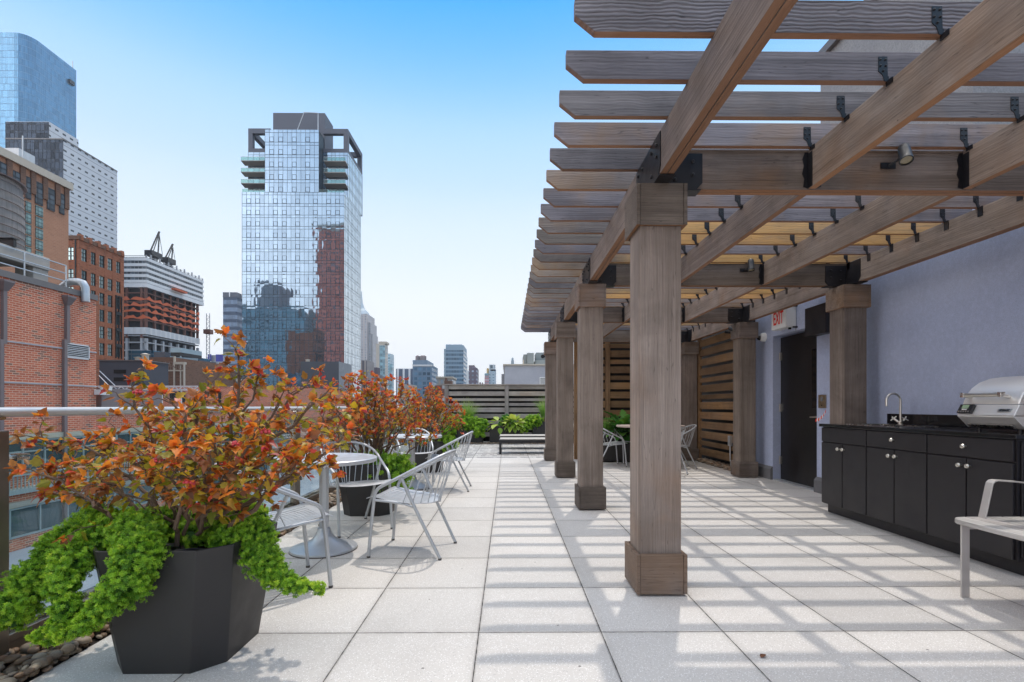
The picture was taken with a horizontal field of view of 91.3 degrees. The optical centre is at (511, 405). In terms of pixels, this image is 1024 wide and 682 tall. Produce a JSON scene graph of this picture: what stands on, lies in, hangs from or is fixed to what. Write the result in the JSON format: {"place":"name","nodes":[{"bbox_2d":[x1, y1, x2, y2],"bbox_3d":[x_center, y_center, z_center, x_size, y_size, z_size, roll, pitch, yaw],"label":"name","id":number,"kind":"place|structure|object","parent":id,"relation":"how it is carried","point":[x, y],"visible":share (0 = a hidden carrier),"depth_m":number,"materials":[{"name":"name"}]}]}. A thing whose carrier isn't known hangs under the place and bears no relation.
{"place":"outdoors","nodes":[
{"label":"outdoors","id":0,"kind":"place"},
{"bbox_2d":[0,135,72,284],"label":"tan brick tower","id":1,"kind":"structure","parent":0,"point":[47,201],"depth_m":64.75,"materials":[{"name":"brown brick"}]},
{"bbox_2d":[35,205,42,217],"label":"window","id":2,"kind":"structure","parent":1,"relation":"in","point":[38,210],"depth_m":63.89,"materials":[{"name":"teal glass"}]},
{"bbox_2d":[35,216,42,228],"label":"window","id":3,"kind":"structure","parent":1,"relation":"in","point":[38,221],"depth_m":63.95,"materials":[{"name":"teal glass"}]},
{"bbox_2d":[35,228,42,239],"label":"window","id":4,"kind":"structure","parent":1,"relation":"in","point":[38,232],"depth_m":63.99,"materials":[{"name":"teal glass"}]},
{"bbox_2d":[35,239,42,250],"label":"window","id":5,"kind":"structure","parent":1,"relation":"in","point":[38,244],"depth_m":63.89,"materials":[{"name":"teal glass"}]},
{"bbox_2d":[0,32,75,147],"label":"blue glass tower","id":6,"kind":"structure","parent":0,"point":[37,81],"depth_m":352.41,"materials":[{"name":"glass"}]},
{"bbox_2d":[5,121,117,247],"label":"white panel tower","id":7,"kind":"structure","parent":0,"point":[54,149],"depth_m":184.96,"materials":[{"name":"concrete"}]},
{"bbox_2d":[69,234,124,387],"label":"brick hotel","id":8,"kind":"structure","parent":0,"point":[98,266],"depth_m":94.99,"materials":[{"name":"brown brick"}]},
{"bbox_2d":[98,360,169,388],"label":"slate building","id":9,"kind":"structure","parent":0,"point":[114,372],"depth_m":59.59,"materials":[{"name":"concrete"}]},
{"bbox_2d":[208,354,241,371],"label":"billboard building","id":10,"kind":"structure","parent":0,"point":[218,358],"depth_m":258.62,"materials":[{"name":"blue paint"}]},
{"bbox_2d":[223,292,241,366],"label":"dark blue tower","id":11,"kind":"structure","parent":0,"point":[232,310],"depth_m":348.26,"materials":[{"name":"glass"}]},
{"bbox_2d":[241,112,362,396],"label":"glass skyscraper","id":12,"kind":"structure","parent":0,"point":[302,205],"depth_m":149.45,"materials":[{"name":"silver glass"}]},
{"bbox_2d":[301,361,351,395],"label":"grey bulkhead building","id":13,"kind":"structure","parent":0,"point":[336,370],"depth_m":94.69,"materials":[{"name":"paint"}]},
{"bbox_2d":[349,398,378,452],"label":"building","id":14,"kind":"structure","parent":0,"point":[364,428],"depth_m":75.03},
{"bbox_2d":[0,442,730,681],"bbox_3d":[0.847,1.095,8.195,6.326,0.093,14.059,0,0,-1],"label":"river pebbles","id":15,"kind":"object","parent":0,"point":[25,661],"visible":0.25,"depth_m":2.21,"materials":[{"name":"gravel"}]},
{"bbox_2d":[361,360,373,390],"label":"tan striped block","id":16,"kind":"structure","parent":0,"point":[366,365],"depth_m":260.39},
{"bbox_2d":[361,291,377,366],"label":"stepped skyscraper","id":17,"kind":"structure","parent":0,"point":[369,339],"depth_m":903.73,"materials":[{"name":"stone"}]},
{"bbox_2d":[374,367,384,394],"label":"stone office block","id":18,"kind":"structure","parent":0,"point":[376,370],"depth_m":306.46,"materials":[{"name":"grey paint"}]},
{"bbox_2d":[376,341,388,388],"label":"beige tower","id":19,"kind":"structure","parent":0,"point":[382,355],"depth_m":598.57,"materials":[{"name":"stone"}]},
{"bbox_2d":[388,354,393,389],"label":"blue tower","id":20,"kind":"structure","parent":0,"point":[390,358],"depth_m":658.58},
{"bbox_2d":[389,364,393,434],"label":"slim blue tower","id":21,"kind":"structure","parent":0,"point":[391,371],"depth_m":558.82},
{"bbox_2d":[396,368,412,432],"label":"striped block","id":22,"kind":"structure","parent":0,"point":[404,372],"depth_m":449.16,"materials":[{"name":"white"}]},
{"bbox_2d":[398,384,416,451],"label":"tiny white house","id":23,"kind":"structure","parent":0,"point":[404,448],"depth_m":159.70,"materials":[{"name":"white"}]},
{"bbox_2d":[412,355,437,408],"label":"blue grid tower","id":24,"kind":"structure","parent":0,"point":[425,372],"depth_m":349.47,"materials":[{"name":"glass"}]},
{"bbox_2d":[0,0,862,399],"label":"sky","id":25,"kind":"structure","parent":0,"point":[451,108],"materials":[{"name":"blue"}]},
{"bbox_2d":[428,385,443,434],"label":"brown brick house","id":26,"kind":"structure","parent":0,"point":[441,387],"depth_m":119.85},
{"bbox_2d":[436,376,456,384],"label":"beige apartment house","id":27,"kind":"structure","parent":0,"point":[441,380],"depth_m":199.75,"materials":[{"name":"beige stone"}]},
{"bbox_2d":[444,344,466,383],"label":"steel blue tower","id":28,"kind":"structure","parent":0,"point":[455,360],"depth_m":499.53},
{"bbox_2d":[469,365,478,383],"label":"purple brick tower","id":29,"kind":"structure","parent":0,"point":[473,374],"depth_m":419.74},
{"bbox_2d":[485,365,495,383],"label":"pink glass tower","id":30,"kind":"structure","parent":0,"point":[490,376],"depth_m":641.80,"materials":[{"name":"glass"}]},
{"bbox_2d":[445,441,573,457],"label":"deck floor","id":31,"kind":"structure","parent":0,"point":[508,450],"depth_m":12.39,"materials":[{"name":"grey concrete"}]},
{"bbox_2d":[441,427,483,442],"bbox_3d":[-1.499,0.866,15.262,1.235,0.520,0.550,0,0,-1],"label":"box planter","id":32,"kind":"object","parent":31,"relation":"on","point":[473,438],"visible":0.27,"depth_m":14.99,"materials":[{"name":"plastic"}]},
{"bbox_2d":[441,413,489,438],"bbox_3d":[-1.413,0.618,15.020,1.511,0.815,0.806,0,0,-1],"label":"sweet potato vine","id":33,"kind":"object","parent":32,"relation":"on","point":[478,427],"visible":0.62,"depth_m":14.85,"materials":[{"name":"plant"}]},
{"bbox_2d":[456,397,481,416],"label":"ornamental grass","id":34,"kind":"object","parent":32,"relation":"in","point":[469,411],"depth_m":15.19,"materials":[{"name":"plant"}]},
{"bbox_2d":[490,425,522,442],"bbox_3d":[-0.177,0.861,15.274,1.000,0.530,0.550,0,0,-1],"label":"box planter","id":35,"kind":"object","parent":31,"relation":"on","point":[494,434],"visible":0.45,"depth_m":15.00,"materials":[{"name":"plastic"}]},
{"bbox_2d":[487,417,510,433],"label":"hosta","id":36,"kind":"object","parent":35,"relation":"in","point":[500,430],"visible":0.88,"depth_m":14.93,"materials":[{"name":"green plant"}]},
{"bbox_2d":[504,414,525,432],"bbox_3d":[0.065,0.539,14.998,0.764,0.617,0.733,0,0,-1],"label":"hosta","id":37,"kind":"object","parent":35,"relation":"in","point":[513,417],"visible":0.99,"depth_m":14.88,"materials":[{"name":"green plant"}]},
{"bbox_2d":[443,384,573,440],"bbox_3d":[0.782,0.215,15.943,5.950,1.822,0.170,0,0,-1],"label":"wood fence","id":38,"kind":"object","parent":31,"relation":"on","point":[497,400],"visible":0.32,"depth_m":15.90,"materials":[{"name":"wood"}]},
{"bbox_2d":[499,423,573,453],"bbox_3d":[0.667,0.772,12.037,1.950,0.707,0.660,0,0,-1],"label":"bench","id":39,"kind":"object","parent":31,"relation":"on","point":[521,440],"visible":0.45,"depth_m":11.71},
{"bbox_2d":[499,434,573,437],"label":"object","id":40,"kind":"object","parent":31,"relation":"on","point":[521,435],"visible":0.21,"depth_m":13.12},
{"bbox_2d":[532,422,544,433],"bbox_3d":[1.118,0.796,15.286,0.990,0.660,0.550,0,0,-1],"label":"box planter","id":41,"kind":"object","parent":31,"relation":"on","point":[540,429],"visible":0.07,"depth_m":15.01,"materials":[{"name":"plastic"}]},
{"bbox_2d":[519,414,543,432],"bbox_3d":[0.590,0.515,15.064,0.765,0.612,0.574,0,0,-1],"label":"plant","id":42,"kind":"object","parent":41,"relation":"on","point":[534,420],"visible":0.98,"depth_m":14.94,"materials":[{"name":"plant"}]},
{"bbox_2d":[695,321,754,463],"bbox_3d":[3.976,-0.249,11.111,0.290,2.750,5.850,0,0,-1],"label":"side screen","id":43,"kind":"object","parent":31,"relation":"on","point":[714,393],"visible":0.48,"depth_m":9.68,"materials":[{"name":"brown wood"}]},
{"bbox_2d":[728,436,732,465],"bbox_3d":[3.855,0.812,8.830,0.057,0.571,0.090,0,0,-1],"label":"outlet box","id":44,"kind":"object","parent":43,"relation":"attached to","point":[730,441],"visible":0.92,"depth_m":8.82,"materials":[{"name":"metal"}]},
{"bbox_2d":[30,458,1023,681],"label":"terrace floor","id":45,"kind":"structure","parent":0,"point":[524,579],"depth_m":2.87,"materials":[{"name":"tile"}]},
{"bbox_2d":[93,519,277,673],"bbox_3d":[-1.496,0.859,2.342,0.609,0.535,0.609,0,0,-1],"label":"planter","id":46,"kind":"object","parent":45,"relation":"on","point":[201,609],"visible":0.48,"depth_m":2.09,"materials":[{"name":"plastic"}]},
{"bbox_2d":[0,492,325,648],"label":"creeping juniper","id":47,"kind":"object","parent":46,"relation":"in","point":[132,541],"visible":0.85,"depth_m":2.06,"materials":[{"name":"plant"}]},
{"bbox_2d":[5,325,366,548],"bbox_3d":[-1.432,0.153,2.348,1.539,1.071,1.029,0,0,20],"label":"ninebark shrub","id":48,"kind":"object","parent":46,"relation":"in","point":[236,459],"visible":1,"depth_m":2.19,"materials":[{"name":"orange plant"}]},
{"bbox_2d":[165,545,206,550],"bbox_3d":[-1.393,0.608,2.159,0.183,0.065,0.087,0,0,-40],"label":"drip hose","id":49,"kind":"object","parent":46,"relation":"on","point":[174,548],"visible":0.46,"depth_m":2.13,"materials":[{"name":"black rubber"}]},
{"bbox_2d":[214,463,332,587],"bbox_3d":[-1.495,0.732,3.127,0.630,0.788,0.549,0,0,-38],"label":"armchair","id":50,"kind":"object","parent":45,"relation":"on","point":[308,511],"visible":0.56,"depth_m":3.09,"materials":[{"name":"silver metal"}]},
{"bbox_2d":[270,453,376,558],"bbox_3d":[-1.478,0.765,3.933,0.810,0.722,0.810,0,0,-1],"label":"cafe table","id":51,"kind":"object","parent":45,"relation":"on","point":[337,547],"visible":0.68,"depth_m":3.88,"materials":[{"name":"silver metal"}]},
{"bbox_2d":[318,441,392,537],"bbox_3d":[-1.468,0.732,4.646,0.549,0.788,0.630,0,0,-40],"label":"armchair","id":52,"kind":"object","parent":45,"relation":"on","point":[354,483],"visible":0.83,"depth_m":4.68,"materials":[{"name":"silver metal"}]},
{"bbox_2d":[338,464,394,515],"bbox_3d":[-1.508,0.859,5.342,0.609,0.535,0.609,0,0,-1],"label":"planter","id":53,"kind":"object","parent":45,"relation":"on","point":[355,501],"visible":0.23,"depth_m":5.08,"materials":[{"name":"plastic"}]},
{"bbox_2d":[306,370,438,455],"bbox_3d":[-1.550,0.144,5.336,1.373,1.087,1.306,0,0,42],"label":"ninebark shrub","id":54,"kind":"object","parent":53,"relation":"in","point":[378,428],"visible":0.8,"depth_m":5.24,"materials":[{"name":"orange plant"}]},
{"bbox_2d":[354,449,415,490],"bbox_3d":[-1.423,0.709,5.288,0.856,0.549,0.574,0,0,-1],"label":"sweet potato vine","id":55,"kind":"object","parent":53,"relation":"in","point":[399,465],"visible":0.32,"depth_m":5.13,"materials":[{"name":"plant"}]},
{"bbox_2d":[366,449,456,560],"bbox_3d":[-0.755,0.732,3.917,0.630,0.788,0.549,0,0,8],"label":"armchair","id":56,"kind":"object","parent":45,"relation":"on","point":[397,495],"visible":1,"depth_m":3.80,"materials":[{"name":"silver metal"}]},
{"bbox_2d":[388,434,441,490],"bbox_3d":[-1.372,0.765,6.888,0.810,0.722,0.810,0,0,-1],"label":"cafe table","id":57,"kind":"object","parent":45,"relation":"on","point":[414,483],"visible":0.53,"depth_m":6.83,"materials":[{"name":"silver metal"}]},
{"bbox_2d":[396,428,434,479],"bbox_3d":[-1.492,0.732,7.616,0.549,0.788,0.630,0,0,-21],"label":"armchair","id":58,"kind":"object","parent":45,"relation":"on","point":[424,452],"visible":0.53,"depth_m":7.69,"materials":[{"name":"silver metal"}]},
{"bbox_2d":[408,440,444,472],"bbox_3d":[-1.458,0.859,8.667,0.609,0.535,0.609,0,0,-1],"label":"planter","id":59,"kind":"object","parent":45,"relation":"on","point":[420,458],"visible":0.32,"depth_m":8.40,"materials":[{"name":"plastic"}]},
{"bbox_2d":[387,382,466,440],"bbox_3d":[-1.476,0.127,8.684,1.402,1.120,1.530,0,0,-1],"label":"ninebark shrub","id":60,"kind":"object","parent":59,"relation":"in","point":[437,407],"visible":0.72,"depth_m":8.59,"materials":[{"name":"orange plant"}]},
{"bbox_2d":[415,434,458,451],"bbox_3d":[-1.272,0.643,8.515,0.789,0.364,0.429,0,0,-27],"label":"creeping juniper","id":61,"kind":"object","parent":59,"relation":"in","point":[446,439],"visible":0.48,"depth_m":8.51,"materials":[{"name":"plant"}]},
{"bbox_2d":[425,431,472,491],"bbox_3d":[-0.839,0.732,6.793,0.630,0.788,0.549,0,0,-1],"label":"armchair","id":62,"kind":"object","parent":45,"relation":"on","point":[456,458],"visible":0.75,"depth_m":6.68,"materials":[{"name":"silver metal"}]},
{"bbox_2d":[574,342,629,458],"bbox_3d":[2.555,-0.139,10.663,2.476,2.530,0.140,0,0,-1],"label":"cedar screen","id":63,"kind":"object","parent":45,"relation":"on","point":[616,378],"visible":0.2,"depth_m":10.62,"materials":[{"name":"wood"}]},
{"bbox_2d":[603,428,626,466],"bbox_3d":[1.806,0.732,9.435,0.630,0.788,0.549,0,0,-7],"label":"armchair","id":64,"kind":"object","parent":45,"relation":"on","point":[613,443],"visible":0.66,"depth_m":9.22,"materials":[{"name":"silver metal"}]},
{"bbox_2d":[603,433,629,461],"bbox_3d":[1.914,0.846,10.217,1.090,0.560,0.440,0,0,-1],"label":"box planter","id":65,"kind":"object","parent":45,"relation":"on","point":[610,454],"visible":0.3,"depth_m":10.00,"materials":[{"name":"plastic"}]},
{"bbox_2d":[603,414,612,433],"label":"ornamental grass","id":66,"kind":"object","parent":65,"relation":"in","point":[605,424],"depth_m":10.08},
{"bbox_2d":[604,409,629,432],"bbox_3d":[2.333,0.333,10.214,1.206,0.530,1.169,0,0,-1],"label":"fern","id":67,"kind":"object","parent":65,"relation":"in","point":[623,414],"visible":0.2,"depth_m":10.25,"materials":[{"name":"green plant"}]},
{"bbox_2d":[606,417,629,443],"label":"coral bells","id":68,"kind":"object","parent":65,"relation":"in","point":[624,420],"visible":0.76,"depth_m":9.94,"materials":[{"name":"green plant"}]},
{"bbox_2d":[681,424,697,468],"bbox_3d":[3.052,0.732,9.178,0.630,0.788,0.549,0,0,1],"label":"armchair","id":69,"kind":"object","parent":45,"relation":"on","point":[691,437],"visible":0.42,"depth_m":8.99,"materials":[{"name":"silver metal"}]},
{"bbox_2d":[521,0,1023,593],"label":"pergola","id":70,"kind":"object","parent":45,"relation":"on","point":[669,232],"visible":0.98,"depth_m":3.05,"materials":[{"name":"brown wood"}]},
{"bbox_2d":[740,259,754,271],"bbox_3d":[2.576,-1.528,5.452,0.084,0.136,0.158,0,0,-27],"label":"spotlight","id":71,"kind":"object","parent":70,"relation":"attached to","point":[751,266],"visible":1,"depth_m":5.41,"materials":[{"name":"black metal"}]},
{"bbox_2d":[880,143,913,168],"bbox_3d":[2.336,-1.507,3.014,0.101,0.138,0.162,0,0,-21],"label":"spotlight","id":72,"kind":"object","parent":70,"relation":"attached to","point":[905,156],"visible":1,"depth_m":2.98,"materials":[{"name":"black metal"}]},
{"bbox_2d":[755,0,1023,493],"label":"stucco building","id":73,"kind":"structure","parent":45,"relation":"on","point":[944,331],"depth_m":5.07,"materials":[{"name":"grey paint"}]},
{"bbox_2d":[772,305,797,330],"bbox_3d":[3.918,-1.252,7.204,0.156,0.327,0.412,0,0,-1],"label":"exit sign","id":74,"kind":"object","parent":73,"relation":"attached to","point":[785,319],"visible":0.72,"depth_m":7.08,"materials":[{"name":"white plastic"}]},
{"bbox_2d":[779,332,816,486],"bbox_3d":[4.101,0.036,7.121,0.128,2.150,1.049,0,0,-1],"label":"door","id":75,"kind":"structure","parent":73,"relation":"in","point":[798,355],"depth_m":7.14,"materials":[{"name":"black metal"}]},
{"bbox_2d":[805,302,829,336],"bbox_3d":[3.923,-1.089,6.350,0.160,0.370,0.430,0,0,-1],"label":"wall speaker","id":76,"kind":"object","parent":73,"relation":"attached to","point":[817,320],"depth_m":6.31,"materials":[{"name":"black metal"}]},
{"bbox_2d":[818,395,825,407],"bbox_3d":[3.993,-0.059,6.441,0.018,0.170,0.150,0,0,-1],"label":"intercom","id":77,"kind":"object","parent":73,"relation":"attached to","point":[821,401],"visible":1,"depth_m":6.43,"materials":[{"name":"gold metal"}]},
{"bbox_2d":[819,414,1023,575],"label":"outdoor kitchen","id":78,"kind":"object","parent":45,"relation":"on","point":[925,485],"visible":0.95,"depth_m":3.99,"materials":[{"name":"wood"}]},
{"bbox_2d":[822,442,842,507],"bbox_3d":[3.265,0.696,5.128,0.055,0.634,0.320,0,0,-1],"label":"door","id":79,"kind":"structure","parent":78,"relation":"in","point":[832,457],"depth_m":5.11,"materials":[{"name":"wood"}]},
{"bbox_2d":[840,444,866,514],"bbox_3d":[3.268,0.696,4.798,0.055,0.634,0.320,0,0,-1],"label":"door","id":80,"kind":"structure","parent":78,"relation":"in","point":[854,457],"depth_m":4.77,"materials":[{"name":"wood"}]},
{"bbox_2d":[867,447,894,523],"bbox_3d":[3.271,0.696,4.464,0.055,0.634,0.324,0,0,-1],"label":"door","id":81,"kind":"structure","parent":78,"relation":"in","point":[880,462],"depth_m":4.44,"materials":[{"name":"wood"}]},
{"bbox_2d":[849,424,938,426],"bbox_3d":[3.583,0.283,4.752,0.394,0.206,0.640,0,0,-1],"label":"sink","id":82,"kind":"object","parent":78,"relation":"in","point":[898,425],"visible":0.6,"depth_m":4.72,"materials":[{"name":"metal"}]},
{"bbox_2d":[885,392,908,424],"bbox_3d":[3.795,0.026,4.964,0.178,0.320,0.183,0,0,-1],"label":"tap","id":83,"kind":"object","parent":78,"relation":"on","point":[900,421],"visible":0.97,"depth_m":4.96,"materials":[{"name":"silver metal"}]},
{"bbox_2d":[892,450,927,533],"bbox_3d":[3.274,0.696,4.130,0.055,0.634,0.324,0,0,-1],"label":"door","id":84,"kind":"structure","parent":78,"relation":"in","point":[911,468],"depth_m":4.11,"materials":[{"name":"wood"}]},
{"bbox_2d":[928,454,966,543],"bbox_3d":[3.277,0.696,3.791,0.055,0.634,0.328,0,0,-1],"label":"door","id":85,"kind":"structure","parent":78,"relation":"in","point":[947,475],"depth_m":3.78,"materials":[{"name":"wood"}]},
{"bbox_2d":[964,458,1014,559],"bbox_3d":[3.280,0.696,3.453,0.055,0.634,0.328,0,0,-1],"label":"door","id":86,"kind":"structure","parent":78,"relation":"in","point":[1002,502],"depth_m":3.42,"materials":[{"name":"wood"}]},
{"bbox_2d":[957,376,1023,432],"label":"countertop grill","id":87,"kind":"object","parent":78,"relation":"on","point":[994,402],"visible":1,"depth_m":3.54,"materials":[{"name":"silver metal"}]},
{"bbox_2d":[955,479,1023,596],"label":"armchair","id":88,"kind":"object","parent":45,"relation":"on","point":[1011,527],"visible":1,"depth_m":2.94,"materials":[{"name":"silver metal"}]},
{"bbox_2d":[501,364,573,383],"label":"pale neighbour building","id":89,"kind":"structure","parent":0,"point":[524,374],"depth_m":21.00,"materials":[{"name":"grey paint"}]},
{"bbox_2d":[523,353,533,363],"bbox_3d":[0.763,-2.197,24.008,0.471,0.510,2.000,0,0,-1],"label":"rooftop air handler","id":90,"kind":"object","parent":89,"relation":"on","point":[528,358],"visible":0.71,"depth_m":23.01,"materials":[{"name":"metal"}]},
{"bbox_2d":[534,352,544,363],"bbox_3d":[1.619,-2.137,24.416,1.126,0.871,2.000,0,0,-1],"label":"rooftop condenser","id":91,"kind":"object","parent":89,"relation":"on","point":[539,357],"visible":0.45,"depth_m":24.01,"materials":[{"name":"metal"}]},
{"bbox_2d":[536,396,544,421],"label":"ornamental grass","id":92,"kind":"object","parent":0,"point":[542,410],"depth_m":15.23,"materials":[{"name":"plant"}]},
{"bbox_3d":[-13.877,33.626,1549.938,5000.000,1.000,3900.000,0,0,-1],"label":"ground","id":93,"kind":"structure","parent":0,"visible":0},
{"bbox_2d":[154,352,169,356],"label":"grey penthouse","id":94,"kind":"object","parent":93,"relation":"on","point":[161,354],"visible":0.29,"depth_m":91.43,"materials":[{"name":"stone"}]},
{"bbox_2d":[124,255,212,359],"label":"construction tower","id":95,"kind":"structure","parent":93,"relation":"on","point":[162,301],"depth_m":206.81,"materials":[{"name":"white concrete"}]},
{"bbox_2d":[144,231,162,261],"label":"tower crane","id":96,"kind":"object","parent":95,"relation":"on","point":[157,255],"visible":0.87,"depth_m":211.25,"materials":[{"name":"black metal"}]},
{"bbox_2d":[161,244,175,266],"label":"tower crane","id":97,"kind":"object","parent":95,"relation":"on","point":[171,260],"visible":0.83,"depth_m":220.13,"materials":[{"name":"white metal"}]},
{"bbox_2d":[129,350,210,361],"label":"blue glass annex","id":98,"kind":"object","parent":93,"relation":"on","point":[134,353],"visible":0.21,"depth_m":104.31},
{"bbox_2d":[0,269,350,607],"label":"brick building","id":99,"kind":"structure","parent":93,"relation":"on","point":[48,352],"depth_m":21.80,"materials":[{"name":"brick"}]},
{"bbox_2d":[0,172,27,250],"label":"water tank","id":100,"kind":"object","parent":99,"relation":"on","point":[13,191],"visible":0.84,"depth_m":24.74,"materials":[{"name":"metal"}]},
{"bbox_2d":[0,237,49,281],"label":"concrete tank stand","id":101,"kind":"object","parent":99,"relation":"on","point":[9,241],"visible":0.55,"depth_m":21.56,"materials":[{"name":"grey concrete"}]},
{"bbox_2d":[0,244,66,286],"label":"roof railing","id":102,"kind":"object","parent":99,"relation":"on","point":[24,269],"visible":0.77,"depth_m":21.42,"materials":[{"name":"metal"}]},
{"bbox_2d":[59,278,89,301],"bbox_3d":[-20.919,-5.468,23.564,2.066,1.138,0.429,0,0,-1],"label":"roof duct","id":103,"kind":"object","parent":99,"relation":"on","point":[85,289],"visible":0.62,"depth_m":23.45,"materials":[{"name":"metal"}]},
{"bbox_2d":[9,456,276,539],"bbox_3d":[-20.335,4.761,35.319,0.165,1.230,55.000,0,0,-1],"label":"ribbon window","id":104,"kind":"structure","parent":99,"relation":"in","point":[30,519],"depth_m":21.54,"materials":[{"name":"teal glass"}]},
{"bbox_2d":[97,371,197,402],"bbox_3d":[-27.477,1.731,37.709,7.506,8.791,0.412,0,0,-1],"label":"steel canopy","id":105,"kind":"object","parent":99,"relation":"attached to","point":[174,390],"visible":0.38,"depth_m":37.72,"materials":[{"name":"metal"}]},
{"bbox_2d":[9,423,289,474],"bbox_3d":[-20.335,2.076,35.319,0.165,1.340,55.000,0,0,-1],"label":"ribbon window","id":106,"kind":"structure","parent":99,"relation":"in","point":[13,448],"depth_m":22.42,"materials":[{"name":"teal glass"}]},
{"bbox_2d":[150,356,244,385],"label":"brick loft","id":107,"kind":"structure","parent":93,"relation":"on","point":[184,372],"depth_m":76.22,"materials":[{"name":"beige brick"}]},
{"bbox_2d":[163,386,347,453],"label":"brick building","id":108,"kind":"structure","parent":93,"relation":"on","point":[266,401],"depth_m":45.81,"materials":[{"name":"red brick"}]},
{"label":"grey loft addition","id":109,"kind":"object","parent":93,"relation":"on","visible":0},
{"bbox_2d":[170,348,201,360],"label":"cooling tower","id":110,"kind":"structure","parent":109,"relation":"on","point":[184,353],"depth_m":88.73,"materials":[{"name":"metal"}]},
{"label":"roof slab","id":111,"kind":"structure","parent":0,"visible":0},
{"bbox_2d":[0,406,439,665],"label":"glass railing","id":112,"kind":"object","parent":111,"relation":"on","point":[10,638],"visible":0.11,"depth_m":2.27,"materials":[{"name":"glass"}]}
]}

